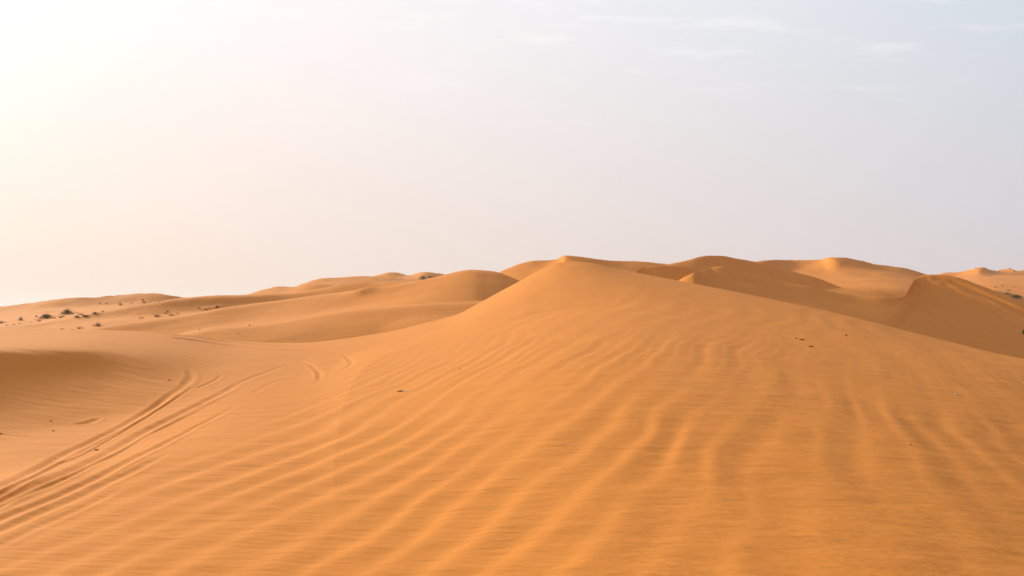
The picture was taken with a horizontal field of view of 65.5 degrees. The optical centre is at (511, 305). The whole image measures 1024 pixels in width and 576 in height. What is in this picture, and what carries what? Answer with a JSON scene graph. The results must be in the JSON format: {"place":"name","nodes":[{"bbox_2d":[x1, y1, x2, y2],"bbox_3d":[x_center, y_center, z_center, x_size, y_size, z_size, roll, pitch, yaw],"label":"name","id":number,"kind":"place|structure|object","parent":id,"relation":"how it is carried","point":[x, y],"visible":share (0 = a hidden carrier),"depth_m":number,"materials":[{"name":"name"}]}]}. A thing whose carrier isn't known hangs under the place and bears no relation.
{"place":"outdoors","nodes":[
{"label":"outdoors","id":0,"kind":"place"},
{"bbox_2d":[0,293,185,325],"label":"dune","id":1,"kind":"structure","parent":0,"point":[10,315],"depth_m":181.24,"materials":[{"name":"orange sand"}]},
{"bbox_2d":[39,314,51,317],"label":"desert bush","id":2,"kind":"object","parent":1,"relation":"on","point":[45,316],"visible":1,"depth_m":131.01,"materials":[{"name":"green plant"}]},
{"bbox_2d":[61,308,73,313],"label":"desert bush","id":3,"kind":"object","parent":1,"relation":"on","point":[67,311],"visible":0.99,"depth_m":137.79,"materials":[{"name":"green plant"}]},
{"bbox_2d":[0,281,413,328],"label":"shaded dune","id":4,"kind":"structure","parent":0,"point":[180,306],"depth_m":122.66,"materials":[{"name":"orange sand"}]},
{"bbox_2d":[85,270,518,333],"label":"dune","id":5,"kind":"structure","parent":0,"point":[470,285],"depth_m":82.48,"materials":[{"name":"orange sand"}]},
{"bbox_2d":[283,284,333,292],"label":"lit mound","id":6,"kind":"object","parent":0,"point":[308,287],"visible":0.09,"depth_m":176.88,"materials":[{"name":"orange sand"}]},
{"bbox_2d":[181,301,481,342],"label":"dune","id":7,"kind":"structure","parent":0,"point":[338,325],"depth_m":62.35,"materials":[{"name":"orange sand"}]},
{"bbox_2d":[247,276,427,294],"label":"distant dune","id":8,"kind":"structure","parent":0,"point":[328,281],"depth_m":259.54,"materials":[{"name":"orange sand"}]},
{"bbox_2d":[373,272,444,278],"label":"distant peaks","id":9,"kind":"object","parent":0,"point":[400,275],"visible":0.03,"depth_m":317.55,"materials":[{"name":"orange sand"}]},
{"bbox_2d":[0,262,1023,575],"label":"foreground dune","id":10,"kind":"structure","parent":0,"point":[572,418],"depth_m":13.08,"materials":[{"name":"orange sand"}]},
{"bbox_2d":[0,0,1023,305],"label":"sky","id":11,"kind":"structure","parent":0,"point":[181,148],"materials":[{"name":"white"}]},
{"bbox_2d":[499,255,665,280],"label":"pointed dune","id":12,"kind":"structure","parent":0,"point":[521,271],"depth_m":129.88,"materials":[{"name":"orange sand"}]},
{"bbox_2d":[635,265,703,280],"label":"facet dune","id":13,"kind":"structure","parent":0,"point":[672,272],"depth_m":87.58,"materials":[{"name":"orange sand"}]},
{"bbox_2d":[666,255,841,288],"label":"round dune","id":14,"kind":"structure","parent":0,"point":[704,263],"depth_m":113.69,"materials":[{"name":"orange sand"}]},
{"bbox_2d":[679,266,1023,358],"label":"dune","id":15,"kind":"structure","parent":0,"point":[953,309],"depth_m":81.04,"materials":[{"name":"orange sand"}]},
{"bbox_2d":[756,257,1023,301],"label":"bowl dune","id":16,"kind":"structure","parent":0,"point":[849,276],"depth_m":182.46,"materials":[{"name":"orange sand"}]},
{"bbox_2d":[939,267,1023,296],"bbox_3d":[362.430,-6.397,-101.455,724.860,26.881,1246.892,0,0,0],"label":"dunes","id":17,"kind":"structure","parent":0,"point":[1004,280],"depth_m":360.74,"materials":[{"name":"orange sand"}]}
]}

